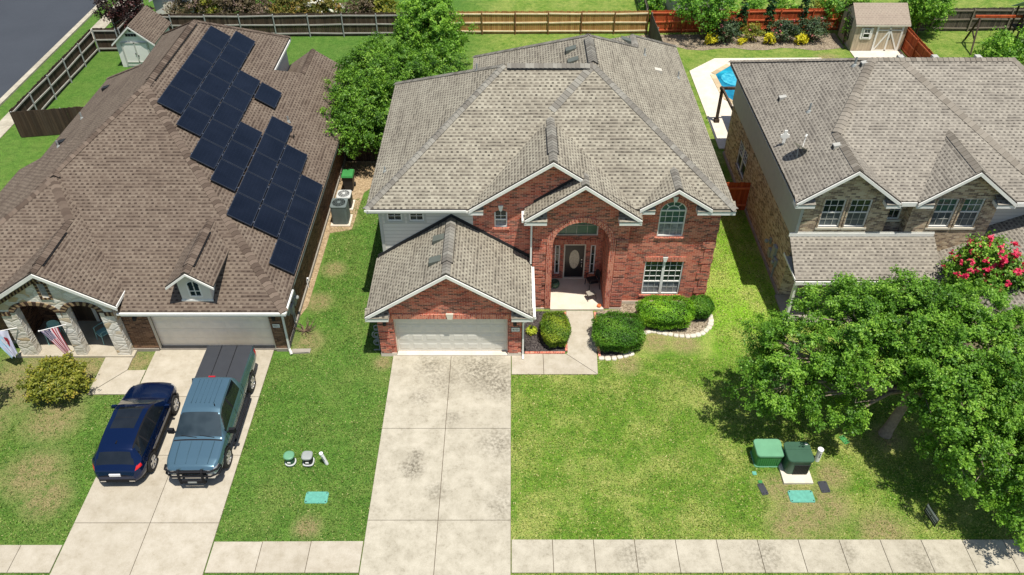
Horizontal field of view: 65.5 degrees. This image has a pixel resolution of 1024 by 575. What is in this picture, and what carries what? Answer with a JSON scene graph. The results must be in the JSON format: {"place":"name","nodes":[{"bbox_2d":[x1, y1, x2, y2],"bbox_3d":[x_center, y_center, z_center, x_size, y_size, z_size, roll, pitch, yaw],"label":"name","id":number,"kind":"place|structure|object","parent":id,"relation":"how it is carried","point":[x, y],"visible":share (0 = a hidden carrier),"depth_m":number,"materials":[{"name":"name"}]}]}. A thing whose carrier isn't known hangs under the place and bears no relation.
{"place":"outdoors","nodes":[
{"label":"outdoors","id":0,"kind":"place"},
{"bbox_2d":[0,545,62,572],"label":"pavement","id":1,"kind":"structure","parent":0,"point":[28,558],"depth_m":27.08,"materials":[{"name":"concrete"}]},
{"bbox_2d":[0,0,97,97],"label":"street","id":2,"kind":"structure","parent":0,"point":[33,33],"depth_m":60.50,"materials":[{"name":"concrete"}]},
{"bbox_2d":[0,0,125,137],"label":"pavement","id":3,"kind":"structure","parent":0,"point":[6,123],"depth_m":50.06,"materials":[{"name":"concrete"}]},
{"bbox_2d":[88,357,145,394],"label":"path","id":4,"kind":"structure","parent":0,"point":[115,376],"depth_m":33.38,"materials":[{"name":"concrete"}]},
{"bbox_2d":[50,350,273,574],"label":"driveway","id":5,"kind":"structure","parent":0,"point":[158,520],"depth_m":28.38,"materials":[{"name":"concrete"}]},
{"bbox_2d":[92,382,179,481],"bbox_3d":[-14.350,5.247,30.407,2.240,1.659,4.620,-1,41,-1],"label":"parked car","id":6,"kind":"object","parent":5,"relation":"on","point":[129,442],"visible":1,"depth_m":29.41,"materials":[{"name":"blue metal"}]},
{"bbox_2d":[164,345,255,483],"bbox_3d":[-11.599,4.671,30.790,2.540,2.030,6.159,0,41,0],"label":"pickup truck","id":7,"kind":"object","parent":5,"relation":"on","point":[223,382],"visible":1,"depth_m":29.75,"materials":[{"name":"blue metal"}]},
{"bbox_2d":[205,541,363,572],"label":"pavement","id":8,"kind":"structure","parent":0,"point":[292,557],"depth_m":27.11,"materials":[{"name":"concrete"}]},
{"bbox_2d":[300,151,376,315],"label":"soil","id":9,"kind":"structure","parent":0,"point":[364,173],"depth_m":43.69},
{"bbox_2d":[330,198,352,226],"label":"air conditioner","id":10,"kind":"object","parent":9,"relation":"on","point":[342,216],"visible":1,"depth_m":41.17,"materials":[{"name":"metal"}]},
{"bbox_2d":[343,136,380,160],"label":"board fence","id":11,"kind":"object","parent":9,"relation":"on","point":[369,156],"visible":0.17,"depth_m":45.98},
{"bbox_2d":[359,356,510,574],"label":"driveway","id":12,"kind":"structure","parent":0,"point":[440,503],"depth_m":29.75,"materials":[{"name":"concrete"}]},
{"bbox_2d":[0,0,1023,574],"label":"ground","id":13,"kind":"structure","parent":0,"point":[20,152],"depth_m":31.14,"materials":[{"name":"plant"}]},
{"bbox_2d":[10,106,82,136],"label":"board fence","id":14,"kind":"object","parent":13,"relation":"on","point":[42,122],"visible":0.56,"depth_m":47.85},
{"bbox_2d":[0,1,104,105],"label":"kerb","id":15,"kind":"structure","parent":13,"relation":"on","point":[40,62],"depth_m":56.53,"materials":[{"name":"concrete"}]},
{"bbox_2d":[9,29,98,134],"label":"board fence","id":16,"kind":"object","parent":13,"relation":"on","point":[51,84],"visible":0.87,"depth_m":52.52,"materials":[{"name":"wood"}]},
{"bbox_2d":[15,350,96,410],"bbox_3d":[-18.394,3.708,32.317,3.221,1.654,2.787,0,41,0],"label":"shrub","id":17,"kind":"object","parent":13,"relation":"on","point":[56,380],"visible":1,"depth_m":31.85,"materials":[{"name":"green plant"}]},
{"bbox_2d":[91,28,117,51],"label":"board fence","id":18,"kind":"object","parent":13,"relation":"on","point":[105,38],"visible":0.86,"depth_m":56.89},
{"bbox_2d":[92,0,155,29],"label":"purple tree","id":19,"kind":"object","parent":13,"relation":"on","point":[125,13],"visible":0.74,"depth_m":57.41,"materials":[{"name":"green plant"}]},
{"bbox_2d":[111,5,171,66],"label":"garden shed","id":20,"kind":"structure","parent":13,"relation":"on","point":[136,40],"depth_m":54.85,"materials":[{"name":"white paint"}]},
{"bbox_2d":[120,42,149,65],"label":"door","id":21,"kind":"structure","parent":20,"relation":"in","point":[135,53],"depth_m":54.89,"materials":[{"name":"white paint"}]},
{"bbox_2d":[0,19,353,357],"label":"single storey house","id":22,"kind":"structure","parent":13,"relation":"on","point":[115,219],"depth_m":34.35,"materials":[{"name":"brown"}]},
{"bbox_2d":[0,327,18,357],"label":"flag","id":23,"kind":"object","parent":22,"relation":"attached to","point":[7,346],"visible":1,"depth_m":33.12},
{"bbox_2d":[38,324,70,353],"bbox_3d":[-18.682,2.137,32.883,0.445,1.488,1.043,29,49,30],"label":"flag","id":24,"kind":"object","parent":22,"relation":"attached to","point":[53,335],"visible":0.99,"depth_m":32.82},
{"bbox_2d":[157,85,191,113],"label":"solar panel","id":25,"kind":"object","parent":22,"relation":"attached to","point":[174,99],"visible":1,"depth_m":37.02,"materials":[{"name":"glass"}]},
{"bbox_2d":[169,68,202,96],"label":"solar panel","id":26,"kind":"object","parent":22,"relation":"attached to","point":[186,82],"visible":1,"depth_m":38.34,"materials":[{"name":"glass"}]},
{"bbox_2d":[176,106,210,135],"bbox_3d":[-14.725,-7.681,36.844,1.180,0.091,1.680,27,36,-21],"label":"solar panel","id":27,"kind":"object","parent":22,"relation":"attached to","point":[194,121],"visible":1,"depth_m":36.79,"materials":[{"name":"glass"}]},
{"bbox_2d":[181,53,212,79],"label":"solar panel","id":28,"kind":"object","parent":22,"relation":"attached to","point":[196,66],"visible":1,"depth_m":39.64,"materials":[{"name":"glass"}]},
{"bbox_2d":[188,89,220,117],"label":"solar panel","id":29,"kind":"object","parent":22,"relation":"attached to","point":[203,102],"visible":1,"depth_m":38.10,"materials":[{"name":"glass"}]},
{"bbox_2d":[192,39,221,63],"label":"solar panel","id":30,"kind":"object","parent":22,"relation":"attached to","point":[206,51],"visible":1,"depth_m":40.95,"materials":[{"name":"glass"}]},
{"bbox_2d":[190,137,224,168],"bbox_3d":[-13.750,-6.048,35.942,1.180,0.091,1.680,27,36,-21],"label":"solar panel","id":31,"kind":"object","parent":22,"relation":"attached to","point":[207,153],"visible":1,"depth_m":35.89,"materials":[{"name":"glass"}]},
{"bbox_2d":[151,317,274,344],"bbox_3d":[-12.740,1.738,34.074,5.000,2.020,0.103,0,41,0],"label":"garage door","id":32,"kind":"structure","parent":22,"relation":"in","point":[170,330],"depth_m":34.12,"materials":[{"name":"metal"}]},
{"bbox_2d":[199,73,229,99],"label":"solar panel","id":33,"kind":"object","parent":22,"relation":"attached to","point":[215,86],"visible":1,"depth_m":39.40,"materials":[{"name":"glass"}]},
{"bbox_2d":[202,26,230,49],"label":"solar panel","id":34,"kind":"object","parent":22,"relation":"attached to","point":[216,37],"visible":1,"depth_m":42.25,"materials":[{"name":"glass"}]},
{"bbox_2d":[201,119,234,148],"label":"solar panel","id":35,"kind":"object","parent":22,"relation":"attached to","point":[217,133],"visible":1,"depth_m":37.20,"materials":[{"name":"glass"}]},
{"bbox_2d":[209,58,238,84],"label":"solar panel","id":36,"kind":"object","parent":22,"relation":"attached to","point":[224,71],"visible":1,"depth_m":40.70,"materials":[{"name":"glass"}]},
{"bbox_2d":[210,159,244,191],"bbox_3d":[-12.776,-5.035,35.760,1.180,0.091,1.680,27,36,-21],"label":"solar panel","id":37,"kind":"object","parent":22,"relation":"attached to","point":[226,174],"visible":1,"depth_m":35.70,"materials":[{"name":"glass"}]},
{"bbox_2d":[212,102,242,129],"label":"solar panel","id":38,"kind":"object","parent":22,"relation":"attached to","point":[227,115],"visible":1,"depth_m":38.49,"materials":[{"name":"glass"}]},
{"bbox_2d":[219,44,246,68],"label":"solar panel","id":39,"kind":"object","parent":22,"relation":"attached to","point":[233,56],"visible":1,"depth_m":42.01,"materials":[{"name":"glass"}]},
{"bbox_2d":[221,140,252,169],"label":"solar panel","id":40,"kind":"object","parent":22,"relation":"attached to","point":[237,154],"visible":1,"depth_m":37.01,"materials":[{"name":"glass"}]},
{"bbox_2d":[222,85,251,112],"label":"solar panel","id":41,"kind":"object","parent":22,"relation":"attached to","point":[236,98],"visible":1,"depth_m":39.80,"materials":[{"name":"glass"}]},
{"bbox_2d":[228,31,254,54],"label":"solar panel","id":42,"kind":"object","parent":22,"relation":"attached to","point":[242,42],"visible":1,"depth_m":43.31,"materials":[{"name":"glass"}]},
{"bbox_2d":[226,192,260,225],"bbox_3d":[-11.768,-3.431,34.925,1.180,0.091,1.680,27,36,-21],"label":"solar panel","id":43,"kind":"object","parent":22,"relation":"attached to","point":[243,209],"visible":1,"depth_m":34.87,"materials":[{"name":"glass"}]},
{"bbox_2d":[231,70,259,95],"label":"solar panel","id":44,"kind":"object","parent":22,"relation":"attached to","point":[246,83],"visible":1,"depth_m":41.11,"materials":[{"name":"glass"}]},
{"bbox_2d":[231,121,261,150],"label":"solar panel","id":45,"kind":"object","parent":22,"relation":"attached to","point":[246,135],"visible":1,"depth_m":38.31,"materials":[{"name":"glass"}]},
{"bbox_2d":[237,171,269,202],"bbox_3d":[-11.768,-4.556,36.229,1.180,0.091,1.680,27,36,-21],"label":"solar panel","id":46,"kind":"object","parent":22,"relation":"attached to","point":[253,186],"visible":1,"depth_m":36.17,"materials":[{"name":"glass"}]},
{"bbox_2d":[247,151,277,181],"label":"solar panel","id":47,"kind":"object","parent":22,"relation":"attached to","point":[262,166],"visible":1,"depth_m":37.48,"materials":[{"name":"glass"}]},
{"bbox_2d":[254,82,281,108],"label":"solar panel","id":48,"kind":"object","parent":22,"relation":"attached to","point":[268,95],"visible":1,"depth_m":41.52,"materials":[{"name":"glass"}]},
{"bbox_2d":[253,204,284,237],"bbox_3d":[-10.784,-2.963,35.382,1.180,0.091,1.680,27,36,-21],"label":"solar panel","id":49,"kind":"object","parent":22,"relation":"attached to","point":[268,220],"visible":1,"depth_m":35.33,"materials":[{"name":"glass"}]},
{"bbox_2d":[256,133,284,161],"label":"solar panel","id":50,"kind":"object","parent":22,"relation":"attached to","point":[270,147],"visible":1,"depth_m":38.78,"materials":[{"name":"glass"}]},
{"bbox_2d":[262,183,292,214],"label":"solar panel","id":51,"kind":"object","parent":22,"relation":"attached to","point":[277,198],"visible":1,"depth_m":36.63,"materials":[{"name":"glass"}]},
{"bbox_2d":[264,116,292,143],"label":"solar panel","id":52,"kind":"object","parent":22,"relation":"attached to","point":[278,129],"visible":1,"depth_m":40.09,"materials":[{"name":"glass"}]},
{"bbox_2d":[269,239,301,274],"bbox_3d":[-9.810,-1.336,34.488,1.180,0.091,1.680,27,36,-21],"label":"solar panel","id":53,"kind":"object","parent":22,"relation":"attached to","point":[285,256],"visible":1,"depth_m":34.43,"materials":[{"name":"glass"}]},
{"bbox_2d":[271,163,300,192],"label":"solar panel","id":54,"kind":"object","parent":22,"relation":"attached to","point":[285,177],"visible":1,"depth_m":37.94,"materials":[{"name":"glass"}]},
{"bbox_2d":[279,144,306,172],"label":"solar panel","id":55,"kind":"object","parent":22,"relation":"attached to","point":[293,158],"visible":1,"depth_m":39.24,"materials":[{"name":"glass"}]},
{"bbox_2d":[278,215,308,248],"bbox_3d":[-9.810,-2.461,35.791,1.180,0.091,1.680,27,36,-21],"label":"solar panel","id":56,"kind":"object","parent":22,"relation":"attached to","point":[293,232],"visible":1,"depth_m":35.73,"materials":[{"name":"glass"}]},
{"bbox_2d":[287,194,315,225],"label":"solar panel","id":57,"kind":"object","parent":22,"relation":"attached to","point":[301,210],"visible":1,"depth_m":37.04,"materials":[{"name":"glass"}]},
{"bbox_2d":[294,174,322,204],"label":"solar panel","id":58,"kind":"object","parent":22,"relation":"attached to","point":[308,189],"visible":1,"depth_m":38.34,"materials":[{"name":"glass"}]},
{"bbox_2d":[162,0,210,13],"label":"flowering shrub","id":59,"kind":"object","parent":13,"relation":"on","point":[187,8],"visible":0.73,"depth_m":59.93,"materials":[{"name":"green plant"}]},
{"bbox_2d":[0,198,392,574],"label":"grass","id":60,"kind":"structure","parent":13,"relation":"on","point":[258,411],"depth_m":31.11,"materials":[{"name":"plant"}]},
{"bbox_2d":[205,0,253,15],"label":"flowering shrub","id":61,"kind":"object","parent":13,"relation":"on","point":[227,6],"visible":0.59,"depth_m":59.56,"materials":[{"name":"green plant"}]},
{"bbox_2d":[231,0,275,20],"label":"flowering shrub","id":62,"kind":"object","parent":13,"relation":"on","point":[257,8],"visible":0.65,"depth_m":59.92,"materials":[{"name":"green plant"}]},
{"bbox_2d":[159,12,412,36],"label":"board fence","id":63,"kind":"object","parent":13,"relation":"on","point":[301,23],"visible":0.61,"depth_m":58.79,"materials":[{"name":"wood"}]},
{"bbox_2d":[263,0,312,12],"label":"flowering shrub","id":64,"kind":"object","parent":13,"relation":"on","point":[289,6],"visible":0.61,"depth_m":60.45,"materials":[{"name":"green plant"}]},
{"bbox_2d":[295,0,343,19],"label":"flowering shrub","id":65,"kind":"object","parent":13,"relation":"on","point":[324,6],"visible":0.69,"depth_m":60.73,"materials":[{"name":"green plant"}]},
{"bbox_2d":[338,0,382,23],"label":"flowering shrub","id":66,"kind":"object","parent":13,"relation":"on","point":[361,6],"visible":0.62,"depth_m":59.96,"materials":[{"name":"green plant"}]},
{"bbox_2d":[317,28,469,159],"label":"broadleaf tree","id":67,"kind":"object","parent":13,"relation":"on","point":[370,87],"visible":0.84,"depth_m":43.93,"materials":[{"name":"green plant"}]},
{"bbox_2d":[389,0,478,65],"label":"round tree","id":68,"kind":"object","parent":13,"relation":"on","point":[432,23],"visible":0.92,"depth_m":52.63,"materials":[{"name":"green plant"}]},
{"bbox_2d":[524,311,565,352],"bbox_3d":[1.470,1.958,35.502,1.940,0.001,2.710,0,41,0],"label":"planting bed","id":69,"kind":"object","parent":13,"relation":"on","point":[534,342],"visible":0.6,"depth_m":35.07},
{"bbox_2d":[539,310,571,347],"bbox_3d":[1.899,1.841,34.864,1.436,1.151,1.960,0,41,0],"label":"boxwood","id":70,"kind":"object","parent":69,"relation":"on","point":[555,331],"visible":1,"depth_m":34.48,"materials":[{"name":"green plant"}]},
{"bbox_2d":[449,10,648,34],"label":"board fence","id":71,"kind":"object","parent":13,"relation":"on","point":[499,22],"visible":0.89,"depth_m":59.26,"materials":[{"name":"brown wood"}]},
{"bbox_2d":[596,304,707,356],"bbox_3d":[6.400,1.880,35.593,5.160,0.001,3.470,0,41,0],"label":"planting bed","id":72,"kind":"object","parent":13,"relation":"on","point":[697,325],"visible":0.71,"depth_m":35.79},
{"bbox_2d":[591,310,646,353],"bbox_3d":[4.588,1.941,34.634,2.532,1.300,2.207,0,41,0],"label":"boxwood","id":73,"kind":"object","parent":72,"relation":"on","point":[620,331],"visible":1,"depth_m":34.19,"materials":[{"name":"green plant"}]},
{"bbox_2d":[633,294,695,329],"bbox_3d":[6.857,1.133,35.594,2.854,1.352,1.782,0,41,0],"label":"boxwood","id":74,"kind":"object","parent":72,"relation":"on","point":[655,313],"visible":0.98,"depth_m":35.17,"materials":[{"name":"green plant"}]},
{"bbox_2d":[689,294,714,318],"bbox_3d":[8.479,0.896,35.980,1.274,1.122,1.223,-11,42,-12],"label":"boxwood","id":75,"kind":"object","parent":72,"relation":"on","point":[705,306],"visible":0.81,"depth_m":35.63,"materials":[{"name":"green plant"}]},
{"bbox_2d":[669,0,744,37],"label":"backyard tree","id":76,"kind":"object","parent":13,"relation":"on","point":[706,12],"visible":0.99,"depth_m":57.16,"materials":[{"name":"green plant"}]},
{"bbox_2d":[641,33,843,49],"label":"planting bed","id":77,"kind":"object","parent":13,"relation":"on","point":[691,41],"visible":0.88,"depth_m":58.57,"materials":[{"name":"gravel"}]},
{"bbox_2d":[711,17,743,43],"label":"rose bush","id":78,"kind":"object","parent":77,"relation":"on","point":[733,25],"visible":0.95,"depth_m":57.86,"materials":[{"name":"green plant"}]},
{"bbox_2d":[767,16,804,42],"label":"rose bush","id":79,"kind":"object","parent":77,"relation":"on","point":[786,26],"visible":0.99,"depth_m":58.00,"materials":[{"name":"green plant"}]},
{"bbox_2d":[799,15,832,42],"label":"rose bush","id":80,"kind":"object","parent":77,"relation":"on","point":[814,24],"visible":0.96,"depth_m":57.95,"materials":[{"name":"green plant"}]},
{"bbox_2d":[648,8,841,33],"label":"board fence","id":81,"kind":"object","parent":13,"relation":"on","point":[669,24],"visible":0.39,"depth_m":59.48,"materials":[{"name":"wood"}]},
{"bbox_2d":[750,439,784,467],"bbox_3d":[9.620,6.254,30.035,1.040,0.720,0.820,0,41,0],"label":"utility box","id":82,"kind":"object","parent":13,"relation":"on","point":[767,453],"visible":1,"depth_m":29.80,"materials":[{"name":"green plastic"}]},
{"bbox_2d":[778,463,812,483],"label":"concrete plinth","id":83,"kind":"structure","parent":13,"relation":"on","point":[796,478],"depth_m":29.47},
{"bbox_2d":[781,442,814,473],"bbox_3d":[10.600,6.357,29.662,0.970,0.832,0.920,0,41,0],"label":"transformer box","id":84,"kind":"object","parent":83,"relation":"on","point":[798,458],"visible":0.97,"depth_m":29.39,"materials":[{"name":"green metal"}]},
{"bbox_2d":[787,490,814,502],"bbox_3d":[10.530,7.607,28.983,0.920,0.067,0.520,0,41,0],"label":"meter box","id":85,"kind":"object","parent":13,"relation":"on","point":[801,496],"visible":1,"depth_m":28.95,"materials":[{"name":"teal plastic"}]},
{"bbox_2d":[819,0,874,30],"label":"backyard tree","id":86,"kind":"object","parent":13,"relation":"on","point":[839,9],"visible":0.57,"depth_m":58.69,"materials":[{"name":"green plant"}]},
{"bbox_2d":[721,263,1023,551],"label":"broadleaf tree","id":87,"kind":"object","parent":13,"relation":"on","point":[941,355],"visible":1,"depth_m":27.94,"materials":[{"name":"green plant"}]},
{"bbox_2d":[722,54,1023,350],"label":"brick and siding house","id":88,"kind":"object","parent":13,"relation":"on","point":[915,163],"visible":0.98,"depth_m":34.93,"materials":[{"name":"beige"}]},
{"bbox_2d":[726,182,750,209],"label":"wooden gate","id":89,"kind":"structure","parent":88,"relation":"attached to","point":[739,192],"depth_m":41.77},
{"bbox_2d":[815,200,846,229],"bbox_3d":[13.760,-3.155,34.294,1.100,1.540,0.145,0,41,0],"label":"window","id":90,"kind":"structure","parent":88,"relation":"in","point":[832,211],"depth_m":34.39,"materials":[{"name":"glass"}]},
{"bbox_2d":[840,200,872,229],"bbox_3d":[14.880,-3.155,34.294,1.100,1.540,0.145,0,41,0],"label":"window","id":91,"kind":"structure","parent":88,"relation":"in","point":[858,212],"depth_m":34.42,"materials":[{"name":"glass"}]},
{"bbox_2d":[925,199,958,229],"bbox_3d":[18.550,-3.174,34.278,1.080,1.590,0.145,0,41,0],"label":"window","id":92,"kind":"structure","parent":88,"relation":"in","point":[945,208],"depth_m":34.39,"materials":[{"name":"glass"}]},
{"bbox_2d":[950,199,984,229],"bbox_3d":[19.660,-3.174,34.278,1.060,1.590,0.145,0,41,0],"label":"window","id":93,"kind":"structure","parent":88,"relation":"in","point":[971,208],"depth_m":34.39,"materials":[{"name":"glass"}]},
{"bbox_2d":[838,3,910,50],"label":"garden shed","id":94,"kind":"structure","parent":13,"relation":"on","point":[880,26],"depth_m":56.63,"materials":[{"name":"wood"}]},
{"bbox_2d":[871,27,904,50],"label":"door","id":95,"kind":"structure","parent":94,"relation":"in","point":[886,38],"depth_m":56.92,"materials":[{"name":"white paint"}]},
{"bbox_2d":[850,51,905,57],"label":"door slab","id":96,"kind":"structure","parent":13,"relation":"on","point":[862,54],"depth_m":57.17,"materials":[{"name":"concrete"}]},
{"bbox_2d":[901,27,933,56],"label":"board fence","id":97,"kind":"object","parent":13,"relation":"on","point":[913,45],"visible":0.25,"depth_m":55.71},
{"bbox_2d":[896,0,957,35],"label":"backyard tree","id":98,"kind":"object","parent":13,"relation":"on","point":[940,11],"visible":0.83,"depth_m":57.68,"materials":[{"name":"green plant"}]},
{"bbox_2d":[910,7,1023,31],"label":"board fence","id":99,"kind":"object","parent":13,"relation":"on","point":[964,19],"visible":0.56,"depth_m":59.74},
{"bbox_2d":[931,229,1023,309],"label":"crape myrtle","id":100,"kind":"object","parent":13,"relation":"on","point":[986,260],"visible":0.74,"depth_m":32.51,"materials":[{"name":"green plant"}]},
{"bbox_2d":[965,2,1023,54],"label":"swing set","id":101,"kind":"object","parent":13,"relation":"on","point":[1014,26],"visible":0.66,"depth_m":57.00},
{"bbox_2d":[978,23,1023,64],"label":"backyard tree","id":102,"kind":"object","parent":13,"relation":"on","point":[999,48],"visible":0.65,"depth_m":50.04,"materials":[{"name":"green plant"}]},
{"bbox_2d":[363,34,737,358],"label":"brick house","id":103,"kind":"structure","parent":0,"point":[507,186],"depth_m":34.01,"materials":[{"name":"grey"}]},
{"bbox_2d":[395,319,506,349],"bbox_3d":[-2.565,1.908,33.838,4.670,2.070,0.103,0,41,0],"label":"garage door","id":104,"kind":"structure","parent":103,"relation":"in","point":[412,334],"depth_m":33.87,"materials":[{"name":"paint"}]},
{"bbox_2d":[564,245,584,276],"bbox_3d":[2.930,-1.240,37.539,0.900,1.940,0.145,0,41,0],"label":"front door","id":105,"kind":"structure","parent":103,"relation":"in","point":[574,254],"depth_m":37.53,"materials":[{"name":"black paint"}]},
{"bbox_2d":[557,222,598,234],"bbox_3d":[2.960,-2.837,36.214,1.960,1.130,0.055,0,41,0],"label":"window","id":106,"kind":"structure","parent":103,"relation":"in","point":[579,228],"depth_m":36.41,"materials":[{"name":"glass"}]},
{"bbox_2d":[639,257,683,295],"bbox_3d":[6.780,-0.501,35.918,1.900,2.300,0.155,0,41,0],"label":"window","id":107,"kind":"structure","parent":103,"relation":"in","point":[659,278],"depth_m":36.09,"materials":[{"name":"glass"}]},
{"bbox_2d":[654,196,686,238],"bbox_3d":[6.810,-2.966,33.791,1.300,2.190,0.155,0,41,0],"label":"window","id":108,"kind":"structure","parent":103,"relation":"in","point":[672,217],"depth_m":33.98,"materials":[{"name":"glass"}]},
{"bbox_2d":[512,311,597,374],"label":"path","id":109,"kind":"structure","parent":0,"point":[580,357],"depth_m":34.22,"materials":[{"name":"concrete"}]},
{"bbox_2d":[689,58,821,148],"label":"patio","id":110,"kind":"structure","parent":0,"point":[710,78],"depth_m":53.20,"materials":[{"name":"concrete"}]},
{"bbox_2d":[511,540,1023,572],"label":"pavement","id":111,"kind":"structure","parent":0,"point":[764,556],"depth_m":27.14,"materials":[{"name":"concrete"}]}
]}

